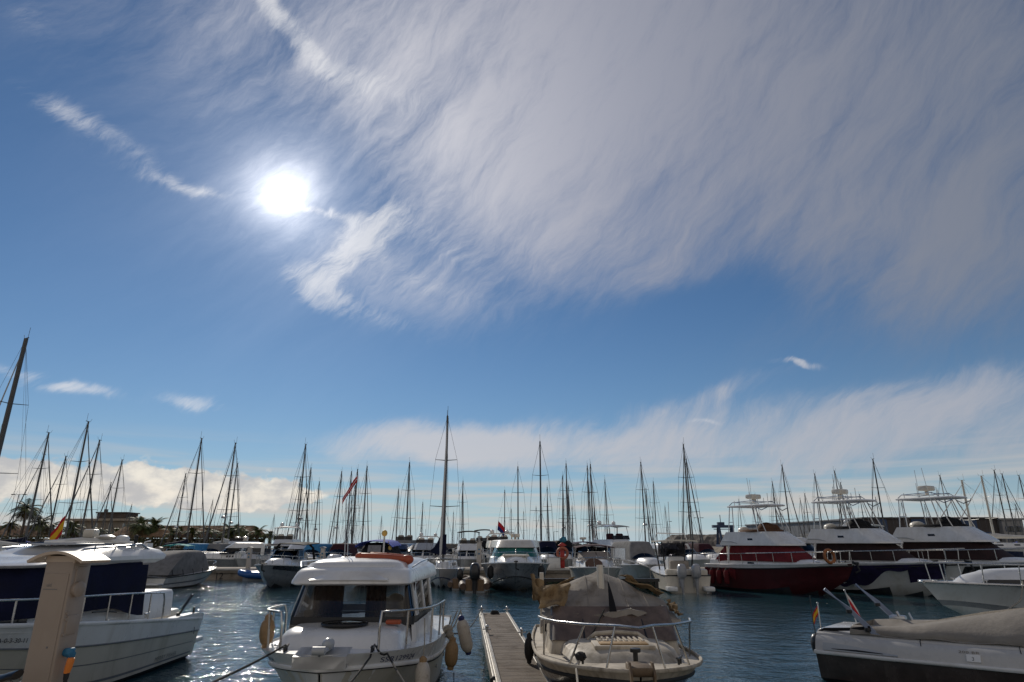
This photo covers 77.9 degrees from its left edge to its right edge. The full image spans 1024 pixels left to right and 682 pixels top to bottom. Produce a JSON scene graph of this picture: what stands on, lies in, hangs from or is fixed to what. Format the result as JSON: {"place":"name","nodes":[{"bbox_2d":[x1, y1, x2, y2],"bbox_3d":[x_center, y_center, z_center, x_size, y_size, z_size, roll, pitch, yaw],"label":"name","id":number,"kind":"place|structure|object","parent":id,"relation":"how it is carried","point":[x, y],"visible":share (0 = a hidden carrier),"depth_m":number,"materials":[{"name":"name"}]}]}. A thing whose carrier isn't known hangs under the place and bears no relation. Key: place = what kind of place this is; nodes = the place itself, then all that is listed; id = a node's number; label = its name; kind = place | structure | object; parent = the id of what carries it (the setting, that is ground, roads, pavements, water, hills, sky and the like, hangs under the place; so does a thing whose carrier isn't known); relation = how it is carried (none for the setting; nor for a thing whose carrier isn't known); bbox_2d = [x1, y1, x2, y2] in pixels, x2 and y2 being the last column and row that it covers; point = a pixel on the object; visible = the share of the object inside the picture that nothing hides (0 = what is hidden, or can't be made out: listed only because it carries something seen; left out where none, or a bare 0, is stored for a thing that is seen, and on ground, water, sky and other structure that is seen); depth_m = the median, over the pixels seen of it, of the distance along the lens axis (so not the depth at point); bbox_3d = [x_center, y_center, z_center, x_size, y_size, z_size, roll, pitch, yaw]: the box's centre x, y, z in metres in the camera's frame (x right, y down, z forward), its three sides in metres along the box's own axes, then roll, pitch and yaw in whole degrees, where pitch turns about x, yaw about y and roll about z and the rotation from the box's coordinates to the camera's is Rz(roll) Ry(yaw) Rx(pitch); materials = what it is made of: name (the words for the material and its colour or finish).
{"place":"outdoors","nodes":[
{"label":"outdoors","id":0,"kind":"place"},
{"bbox_2d":[0,670,23,681],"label":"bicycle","id":1,"kind":"object","parent":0,"point":[11,676],"visible":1,"depth_m":4.19,"materials":[{"name":"metal"}]},
{"bbox_2d":[0,0,1023,542],"label":"sky","id":2,"kind":"structure","parent":0,"point":[609,235],"materials":[{"name":"blue"}]},
{"bbox_2d":[119,543,962,681],"bbox_3d":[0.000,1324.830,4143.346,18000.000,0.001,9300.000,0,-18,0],"label":"water","id":3,"kind":"structure","parent":0,"point":[743,636],"depth_m":20.11,"materials":[{"name":"teal liquid"}]},
{"bbox_2d":[0,328,30,546],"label":"sailing boat","id":4,"kind":"object","parent":3,"relation":"on","point":[10,403],"visible":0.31,"depth_m":38.41,"materials":[{"name":"metal"}]},
{"bbox_2d":[0,449,50,541],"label":"sailing boat","id":5,"kind":"object","parent":3,"relation":"on","point":[24,503],"visible":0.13,"depth_m":74.30,"materials":[{"name":"metal"}]},
{"bbox_2d":[0,426,52,550],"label":"sailing boat","id":6,"kind":"object","parent":3,"relation":"on","point":[30,516],"visible":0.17,"depth_m":70.21,"materials":[{"name":"metal"}]},
{"bbox_2d":[27,453,71,540],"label":"sailing boat","id":7,"kind":"object","parent":3,"relation":"on","point":[58,493],"visible":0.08,"depth_m":95.12,"materials":[{"name":"metal"}]},
{"bbox_2d":[22,413,93,542],"bbox_3d":[-40.967,14.061,58.687,3.281,15.052,10.412,-1,-18,2],"label":"sailing boat","id":8,"kind":"object","parent":3,"relation":"on","point":[75,486],"visible":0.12,"depth_m":59.85,"materials":[{"name":"metal"}]},
{"bbox_2d":[49,515,65,539],"bbox_3d":[-39.913,17.217,55.456,1.052,3.916,0.172,0,-18,0],"label":"ensign","id":9,"kind":"object","parent":8,"relation":"attached to","point":[56,533],"visible":0.8,"depth_m":55.62,"materials":[{"name":"multicoloured fabric"}]},
{"bbox_2d":[65,437,106,542],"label":"sailing boat","id":10,"kind":"object","parent":3,"relation":"on","point":[94,468],"visible":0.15,"depth_m":67.17,"materials":[{"name":"metal"}]},
{"bbox_2d":[0,529,202,681],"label":"cabin cruiser","id":11,"kind":"object","parent":3,"relation":"on","point":[130,625],"visible":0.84,"depth_m":11.30,"materials":[{"name":"white plastic"}]},
{"bbox_2d":[0,562,142,620],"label":"window cover","id":12,"kind":"structure","parent":11,"relation":"in","point":[15,583],"depth_m":9.73,"materials":[{"name":"blue fabric"}]},
{"bbox_2d":[93,459,127,544],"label":"sailing boat","id":13,"kind":"object","parent":3,"relation":"on","point":[114,503],"visible":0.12,"depth_m":77.00,"materials":[{"name":"metal"}]},
{"bbox_2d":[159,473,190,550],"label":"sailing boat","id":14,"kind":"object","parent":3,"relation":"on","point":[177,527],"visible":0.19,"depth_m":93.05,"materials":[{"name":"metal"}]},
{"bbox_2d":[143,550,216,588],"bbox_3d":[-19.584,13.591,37.306,2.555,2.390,7.304,-2,-18,6],"label":"covered motorboat","id":15,"kind":"object","parent":3,"relation":"on","point":[178,569],"visible":0.81,"depth_m":35.99,"materials":[{"name":"white plastic"}]},
{"bbox_2d":[159,432,204,548],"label":"sailing boat","id":16,"kind":"object","parent":3,"relation":"on","point":[185,541],"visible":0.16,"depth_m":66.53,"materials":[{"name":"metal"}]},
{"bbox_2d":[205,543,230,552],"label":"motorboat","id":17,"kind":"object","parent":3,"relation":"on","point":[217,547],"visible":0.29,"depth_m":59.87,"materials":[{"name":"white plastic"}]},
{"bbox_2d":[205,441,241,542],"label":"sailing boat","id":18,"kind":"object","parent":3,"relation":"on","point":[223,540],"visible":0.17,"depth_m":75.49,"materials":[{"name":"metal"}]},
{"bbox_2d":[211,458,239,542],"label":"sailing boat","id":19,"kind":"object","parent":3,"relation":"on","point":[230,522],"visible":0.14,"depth_m":96.09,"materials":[{"name":"metal"}]},
{"bbox_2d":[202,542,268,566],"bbox_3d":[-24.067,18.659,53.878,6.866,2.910,2.766,5,-18,-15],"label":"motorboat","id":20,"kind":"object","parent":3,"relation":"on","point":[225,557],"visible":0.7,"depth_m":53.33,"materials":[{"name":"plastic"}]},
{"bbox_2d":[238,569,262,580],"bbox_3d":[-16.887,15.745,42.840,3.422,1.050,1.760,-1,-18,2],"label":"tender","id":21,"kind":"object","parent":3,"relation":"on","point":[249,575],"visible":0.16,"depth_m":42.26,"materials":[{"name":"blue plastic"}]},
{"bbox_2d":[233,544,283,566],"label":"motorboat","id":22,"kind":"object","parent":3,"relation":"on","point":[241,562],"visible":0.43,"depth_m":52.94,"materials":[{"name":"white plastic"}]},
{"bbox_2d":[271,515,300,553],"bbox_3d":[-22.034,19.427,61.203,3.159,6.001,9.068,3,-18,-10],"label":"motor cruiser","id":23,"kind":"object","parent":3,"relation":"on","point":[282,538],"visible":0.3,"depth_m":61.07,"materials":[{"name":"white plastic"}]},
{"bbox_2d":[254,542,319,587],"bbox_3d":[-13.756,13.746,38.515,2.816,2.930,8.758,1,-18,-2],"label":"motorboat","id":24,"kind":"object","parent":3,"relation":"on","point":[280,568],"visible":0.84,"depth_m":36.60,"materials":[{"name":"plastic"}]},
{"bbox_2d":[282,439,309,541],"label":"sailing boat","id":25,"kind":"object","parent":3,"relation":"on","point":[300,496],"visible":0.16,"depth_m":73.34,"materials":[{"name":"metal"}]},
{"bbox_2d":[295,466,314,541],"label":"sailing boat","id":26,"kind":"object","parent":3,"relation":"on","point":[309,481],"visible":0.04,"depth_m":81.47,"materials":[{"name":"metal"}]},
{"bbox_2d":[304,543,331,558],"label":"motorboat","id":27,"kind":"object","parent":3,"relation":"on","point":[308,549],"visible":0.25,"depth_m":52.17,"materials":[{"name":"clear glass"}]},
{"bbox_2d":[326,471,345,557],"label":"sailing boat","id":28,"kind":"object","parent":3,"relation":"on","point":[337,516],"visible":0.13,"depth_m":81.07,"materials":[{"name":"metal"}]},
{"bbox_2d":[325,543,357,558],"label":"motorboat","id":29,"kind":"object","parent":3,"relation":"on","point":[336,550],"visible":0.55,"depth_m":52.58,"materials":[{"name":"white plastic"}]},
{"bbox_2d":[343,469,362,552],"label":"sailing boat","id":30,"kind":"object","parent":3,"relation":"on","point":[354,514],"visible":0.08,"depth_m":77.38,"materials":[{"name":"metal"}]},
{"bbox_2d":[260,499,450,681],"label":"fishing boat","id":31,"kind":"object","parent":3,"relation":"on","point":[328,635],"visible":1,"depth_m":9.22,"materials":[{"name":"white plastic"}]},
{"bbox_2d":[212,644,286,681],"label":"mooring line","id":32,"kind":"object","parent":31,"relation":"attached to","point":[243,667],"visible":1,"depth_m":7.36,"materials":[{"name":"fabric"}]},
{"bbox_2d":[259,614,274,647],"bbox_3d":[-3.437,4.072,8.893,0.200,0.450,0.197,0,-18,0],"label":"boat fender","id":33,"kind":"object","parent":31,"relation":"hanging from","point":[263,632],"visible":0.66,"depth_m":8.83,"materials":[{"name":"plastic"}]},
{"bbox_2d":[355,552,413,563],"bbox_3d":[-2.027,3.483,10.152,0.928,0.186,0.518,0,-18,-1],"label":"rescue float","id":34,"kind":"object","parent":31,"relation":"on","point":[408,559],"visible":0.74,"depth_m":9.98,"materials":[{"name":"orange plastic"}]},
{"bbox_2d":[415,618,429,681],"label":"boat fender","id":35,"kind":"object","parent":31,"relation":"hanging from","point":[422,672],"visible":1,"depth_m":8.44,"materials":[{"name":"plastic"}]},
{"bbox_2d":[445,634,457,670],"bbox_3d":[-0.965,4.970,10.116,0.217,0.522,0.218,0,-18,0],"label":"boat fender","id":36,"kind":"object","parent":31,"relation":"hanging from","point":[451,653],"visible":1,"depth_m":10.04,"materials":[{"name":"plastic"}]},
{"bbox_2d":[457,612,472,654],"bbox_3d":[-0.790,4.892,10.602,0.296,0.678,0.209,17,-24,-42],"label":"boat fender","id":37,"kind":"object","parent":31,"relation":"hanging from","point":[465,637],"visible":1,"depth_m":10.52,"materials":[{"name":"plastic"}]},
{"bbox_2d":[352,466,371,552],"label":"sailing boat","id":38,"kind":"object","parent":3,"relation":"on","point":[363,526],"visible":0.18,"depth_m":70.56,"materials":[{"name":"metal"}]},
{"bbox_2d":[355,539,400,587],"bbox_3d":[-8.350,13.611,38.348,2.666,3.085,7.958,0,-18,0],"label":"motorboat","id":39,"kind":"object","parent":3,"relation":"on","point":[391,546],"visible":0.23,"depth_m":38.55,"materials":[{"name":"blue fabric"}]},
{"bbox_2d":[396,457,414,536],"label":"sailing boat","id":40,"kind":"object","parent":3,"relation":"on","point":[408,490],"visible":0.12,"depth_m":78.10,"materials":[{"name":"grey metal"}]},
{"bbox_2d":[399,543,414,556],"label":"motorboat","id":41,"kind":"object","parent":3,"relation":"on","point":[405,548],"visible":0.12,"depth_m":51.84,"materials":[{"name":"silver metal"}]},
{"bbox_2d":[408,529,438,565],"bbox_3d":[-7.284,17.394,52.906,2.780,4.709,7.980,0,-18,0],"label":"motor cruiser","id":42,"kind":"object","parent":3,"relation":"on","point":[422,544],"visible":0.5,"depth_m":52.31,"materials":[{"name":"white plastic"}]},
{"bbox_2d":[426,414,464,586],"bbox_3d":[-4.150,9.984,40.166,2.497,11.400,8.400,1,-18,-2],"label":"sailing boat","id":43,"kind":"object","parent":3,"relation":"on","point":[446,571],"visible":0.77,"depth_m":37.74,"materials":[{"name":"metal"}]},
{"bbox_2d":[207,567,704,578],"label":"concrete pier","id":44,"kind":"structure","parent":3,"relation":"in","point":[225,573],"depth_m":43.94,"materials":[{"name":"concrete"}]},
{"bbox_2d":[556,543,568,567],"bbox_3d":[3.587,15.244,45.069,0.920,1.720,0.340,0,-18,0],"label":"lifebuoy station","id":45,"kind":"object","parent":44,"relation":"on","point":[561,548],"visible":1,"depth_m":44.99,"materials":[{"name":"red plastic"}]},
{"bbox_2d":[447,568,468,589],"bbox_3d":[-2.753,13.412,35.317,1.584,1.485,3.210,-1,-18,2],"label":"tender","id":46,"kind":"object","parent":3,"relation":"on","point":[453,583],"visible":0.48,"depth_m":34.16,"materials":[{"name":"brown rubber"}]},
{"bbox_2d":[451,531,482,566],"bbox_3d":[-3.703,17.791,52.775,2.717,3.853,7.799,0,-18,0],"label":"motor cruiser","id":47,"kind":"object","parent":3,"relation":"on","point":[467,549],"visible":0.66,"depth_m":52.03,"materials":[{"name":"white plastic"}]},
{"bbox_2d":[458,563,491,592],"bbox_3d":[-1.945,12.883,33.527,1.760,2.250,3.683,1,-18,-2],"label":"tender","id":48,"kind":"object","parent":3,"relation":"on","point":[474,582],"visible":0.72,"depth_m":32.30,"materials":[{"name":"brown rubber"}]},
{"bbox_2d":[482,526,515,562],"bbox_3d":[-1.093,17.254,52.967,3.002,5.083,8.615,0,-18,0],"label":"motor cruiser","id":49,"kind":"object","parent":3,"relation":"on","point":[492,538],"visible":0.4,"depth_m":52.92,"materials":[{"name":"white plastic"}]},
{"bbox_2d":[479,606,551,681],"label":"finger pontoon","id":50,"kind":"object","parent":3,"relation":"on","point":[503,638],"visible":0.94,"depth_m":11.72,"materials":[{"name":"wood"}]},
{"bbox_2d":[481,532,549,590],"bbox_3d":[0.200,12.740,36.632,4.008,3.700,10.758,0,-18,0],"label":"motorboat","id":51,"kind":"object","parent":3,"relation":"on","point":[513,571],"visible":0.88,"depth_m":33.94,"materials":[{"name":"plastic"}]},
{"bbox_2d":[509,466,526,551],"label":"sailing boat","id":52,"kind":"object","parent":3,"relation":"on","point":[517,525],"visible":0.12,"depth_m":81.25,"materials":[{"name":"metal"}]},
{"bbox_2d":[529,441,553,540],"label":"sailing boat","id":53,"kind":"object","parent":3,"relation":"on","point":[540,475],"visible":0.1,"depth_m":65.32,"materials":[{"name":"grey metal"}]},
{"bbox_2d":[536,541,556,562],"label":"motorboat","id":54,"kind":"object","parent":3,"relation":"on","point":[549,548],"visible":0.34,"depth_m":51.83,"materials":[{"name":"blue"}]},
{"bbox_2d":[555,540,577,566],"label":"motorboat","id":55,"kind":"object","parent":3,"relation":"on","point":[568,544],"visible":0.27,"depth_m":53.57,"materials":[{"name":"white plastic"}]},
{"bbox_2d":[558,464,577,543],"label":"sailing boat","id":56,"kind":"object","parent":3,"relation":"on","point":[568,530],"visible":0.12,"depth_m":77.92,"materials":[{"name":"metal"}]},
{"bbox_2d":[567,537,596,565],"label":"motorboat","id":57,"kind":"object","parent":3,"relation":"on","point":[591,548],"visible":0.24,"depth_m":54.39,"materials":[{"name":"white plastic"}]},
{"bbox_2d":[581,463,598,549],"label":"sailing boat","id":58,"kind":"object","parent":3,"relation":"on","point":[589,525],"visible":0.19,"depth_m":81.02,"materials":[{"name":"metal"}]},
{"bbox_2d":[583,464,602,544],"bbox_3d":[8.151,17.797,64.834,2.471,11.337,7.842,0,-18,-1],"label":"sailing boat","id":59,"kind":"object","parent":3,"relation":"on","point":[591,492],"visible":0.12,"depth_m":64.49,"materials":[{"name":"metal"}]},
{"bbox_2d":[569,544,621,577],"bbox_3d":[4.856,13.262,36.780,2.965,2.797,8.558,-1,-18,2],"label":"motorboat","id":60,"kind":"object","parent":3,"relation":"on","point":[585,563],"visible":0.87,"depth_m":35.51,"materials":[{"name":"white plastic"}]},
{"bbox_2d":[591,509,629,563],"bbox_3d":[8.979,16.887,53.080,3.096,5.881,8.887,6,-19,-17],"label":"motor cruiser","id":61,"kind":"object","parent":3,"relation":"on","point":[610,539],"visible":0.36,"depth_m":53.62,"materials":[{"name":"white plastic"}]},
{"bbox_2d":[530,546,702,681],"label":"old motorboat","id":62,"kind":"object","parent":3,"relation":"on","point":[600,625],"visible":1,"depth_m":9.21,"materials":[{"name":"grey fabric"}]},
{"bbox_2d":[524,632,533,663],"bbox_3d":[0.285,5.110,10.557,0.160,0.483,0.158,0,-18,0],"label":"boat fender","id":63,"kind":"object","parent":62,"relation":"hanging from","point":[528,651],"visible":0.96,"depth_m":10.49,"materials":[{"name":"black rubber"}]},
{"bbox_2d":[544,578,659,631],"bbox_3d":[1.503,4.443,10.674,2.000,0.825,0.080,0,-18,0],"label":"window frame","id":64,"kind":"structure","parent":62,"relation":"in","point":[547,581],"depth_m":10.76,"materials":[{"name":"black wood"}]},
{"bbox_2d":[611,541,663,577],"bbox_3d":[8.549,14.736,41.699,2.766,2.980,7.659,2,-18,-8],"label":"motorboat","id":65,"kind":"object","parent":3,"relation":"on","point":[641,551],"visible":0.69,"depth_m":41.51,"materials":[{"name":"white plastic"}]},
{"bbox_2d":[635,462,657,557],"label":"sailing boat","id":66,"kind":"object","parent":3,"relation":"on","point":[642,483],"visible":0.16,"depth_m":76.67,"materials":[{"name":"metal"}]},
{"bbox_2d":[650,503,714,593],"bbox_3d":[9.039,11.681,35.505,2.509,5.068,7.491,-1,-18,2],"label":"outboard boat","id":67,"kind":"object","parent":3,"relation":"on","point":[674,573],"visible":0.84,"depth_m":32.33,"materials":[{"name":"white plastic"}]},
{"bbox_2d":[659,544,712,566],"bbox_3d":[14.435,18.104,51.960,2.567,2.800,7.459,5,-18,-14],"label":"motorboat","id":68,"kind":"object","parent":3,"relation":"on","point":[700,559],"visible":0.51,"depth_m":50.11,"materials":[{"name":"white plastic"}]},
{"bbox_2d":[678,439,703,543],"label":"sailing boat","id":69,"kind":"object","parent":3,"relation":"on","point":[684,464],"visible":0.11,"depth_m":66.79,"materials":[{"name":"metal"}]},
{"bbox_2d":[681,457,702,543],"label":"sailing boat","id":70,"kind":"object","parent":3,"relation":"on","point":[691,515],"visible":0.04,"depth_m":74.56,"materials":[{"name":"metal"}]},
{"bbox_2d":[685,543,727,558],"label":"motorboat","id":71,"kind":"object","parent":3,"relation":"on","point":[701,547],"visible":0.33,"depth_m":54.92,"materials":[{"name":"white plastic"}]},
{"bbox_2d":[704,478,860,594],"bbox_3d":[14.099,10.318,33.236,3.168,6.450,8.694,8,-20,-25],"label":"flybridge yacht","id":72,"kind":"object","parent":3,"relation":"on","point":[768,557],"visible":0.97,"depth_m":32.56,"materials":[{"name":"red plastic"}]},
{"bbox_2d":[729,545,815,561],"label":"window cover","id":73,"kind":"structure","parent":72,"relation":"in","point":[763,555],"depth_m":32.66,"materials":[{"name":"red fabric"}]},
{"bbox_2d":[778,460,803,537],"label":"sailing boat","id":74,"kind":"object","parent":3,"relation":"on","point":[782,469],"visible":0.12,"depth_m":79.86,"materials":[{"name":"metal"}]},
{"bbox_2d":[871,457,900,546],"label":"sailing boat","id":75,"kind":"object","parent":3,"relation":"on","point":[872,487],"visible":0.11,"depth_m":73.73,"materials":[{"name":"grey metal"}]},
{"bbox_2d":[805,473,974,595],"bbox_3d":[18.802,10.052,32.843,3.326,6.773,9.128,8,-20,-25],"label":"flybridge yacht","id":76,"kind":"object","parent":3,"relation":"on","point":[887,565],"visible":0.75,"depth_m":31.80,"materials":[{"name":"white plastic"}]},
{"bbox_2d":[816,543,915,560],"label":"window cover","id":77,"kind":"structure","parent":76,"relation":"in","point":[864,547],"depth_m":32.20,"materials":[{"name":"black fabric"}]},
{"bbox_2d":[809,583,1023,681],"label":"bowrider","id":78,"kind":"object","parent":3,"relation":"on","point":[986,646],"visible":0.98,"depth_m":10.70,"materials":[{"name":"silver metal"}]},
{"bbox_2d":[893,468,1023,574],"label":"flybridge yacht","id":79,"kind":"object","parent":3,"relation":"on","point":[945,531],"visible":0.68,"depth_m":32.49,"materials":[{"name":"white plastic"}]},
{"bbox_2d":[903,542,1014,559],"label":"window cover","id":80,"kind":"structure","parent":79,"relation":"in","point":[963,554],"depth_m":31.81,"materials":[{"name":"black fabric"}]},
{"bbox_2d":[917,562,1023,614],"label":"sports yacht","id":81,"kind":"object","parent":3,"relation":"on","point":[981,590],"visible":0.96,"depth_m":18.11,"materials":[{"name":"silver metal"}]},
{"bbox_2d":[941,478,1023,557],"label":"sailing boat","id":82,"kind":"object","parent":3,"relation":"on","point":[1017,553],"visible":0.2,"depth_m":64.74,"materials":[{"name":"metal"}]},
{"bbox_2d":[960,472,1023,547],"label":"sailing boat","id":83,"kind":"object","parent":3,"relation":"on","point":[1019,545],"visible":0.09,"depth_m":73.48,"materials":[{"name":"metal"}]},
{"bbox_2d":[991,466,1023,542],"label":"sailing boat","id":84,"kind":"object","parent":3,"relation":"on","point":[995,475],"visible":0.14,"depth_m":83.07,"materials":[{"name":"metal"}]},
{"bbox_2d":[997,472,1023,542],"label":"sailing boat","id":85,"kind":"object","parent":3,"relation":"on","point":[1010,507],"visible":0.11,"depth_m":93.56,"materials":[{"name":"metal"}]},
{"bbox_2d":[664,534,727,545],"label":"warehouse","id":86,"kind":"structure","parent":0,"point":[710,539],"depth_m":247.86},
{"bbox_2d":[712,546,727,552],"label":"land","id":87,"kind":"structure","parent":0,"point":[718,549],"depth_m":164.61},
{"bbox_2d":[712,515,734,546],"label":"gantry crane","id":88,"kind":"object","parent":87,"relation":"on","point":[719,525],"visible":0.68,"depth_m":215.32,"materials":[{"name":"paint"}]},
{"bbox_2d":[745,518,858,545],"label":"warehouse","id":89,"kind":"structure","parent":87,"relation":"on","point":[796,528],"depth_m":133.01,"materials":[{"name":"concrete"}]},
{"bbox_2d":[830,517,1001,544],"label":"warehouse","id":90,"kind":"structure","parent":87,"relation":"on","point":[983,522],"depth_m":115.38,"materials":[{"name":"concrete"}]},
{"bbox_2d":[996,518,1023,542],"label":"harbour office","id":91,"kind":"structure","parent":87,"relation":"on","point":[1001,521],"depth_m":114.46,"materials":[{"name":"concrete"}]},
{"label":"shore","id":92,"kind":"structure","parent":0,"visible":0},
{"bbox_2d":[6,498,45,536],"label":"palm tree","id":93,"kind":"object","parent":92,"relation":"on","point":[25,509],"visible":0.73,"depth_m":119.28,"materials":[{"name":"green plant"}]},
{"bbox_2d":[0,525,61,549],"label":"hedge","id":94,"kind":"object","parent":92,"relation":"on","point":[12,531],"visible":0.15,"depth_m":127.98,"materials":[{"name":"plant"}]},
{"bbox_2d":[28,515,56,539],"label":"palm tree","id":95,"kind":"object","parent":92,"relation":"on","point":[43,527],"visible":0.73,"depth_m":120.44,"materials":[{"name":"green plant"}]},
{"bbox_2d":[60,520,85,538],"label":"palm tree","id":96,"kind":"object","parent":92,"relation":"on","point":[74,524],"visible":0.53,"depth_m":127.89,"materials":[{"name":"green plant"}]},
{"bbox_2d":[65,509,148,538],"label":"flat roofed house","id":97,"kind":"structure","parent":92,"relation":"on","point":[117,521],"depth_m":144.26,"materials":[{"name":"paint"}]},
{"bbox_2d":[58,534,165,550],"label":"hedge","id":98,"kind":"object","parent":92,"relation":"on","point":[154,542],"visible":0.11,"depth_m":116.42,"materials":[{"name":"green plant"}]},
{"bbox_2d":[122,516,158,542],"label":"palm tree","id":99,"kind":"object","parent":92,"relation":"on","point":[140,525],"visible":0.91,"depth_m":123.83,"materials":[{"name":"green plant"}]},
{"bbox_2d":[139,517,165,542],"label":"palm tree","id":100,"kind":"object","parent":92,"relation":"on","point":[155,522],"visible":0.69,"depth_m":126.42,"materials":[{"name":"green plant"}]},
{"bbox_2d":[110,525,271,549],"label":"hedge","id":101,"kind":"object","parent":92,"relation":"on","point":[159,533],"visible":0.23,"depth_m":125.58,"materials":[{"name":"plant"}]},
{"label":"quay","id":102,"kind":"structure","parent":0,"visible":0},
{"bbox_2d":[22,551,110,681],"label":"service pedestal","id":103,"kind":"object","parent":102,"relation":"on","point":[51,654],"visible":1,"depth_m":4.55,"materials":[{"name":"paint"}]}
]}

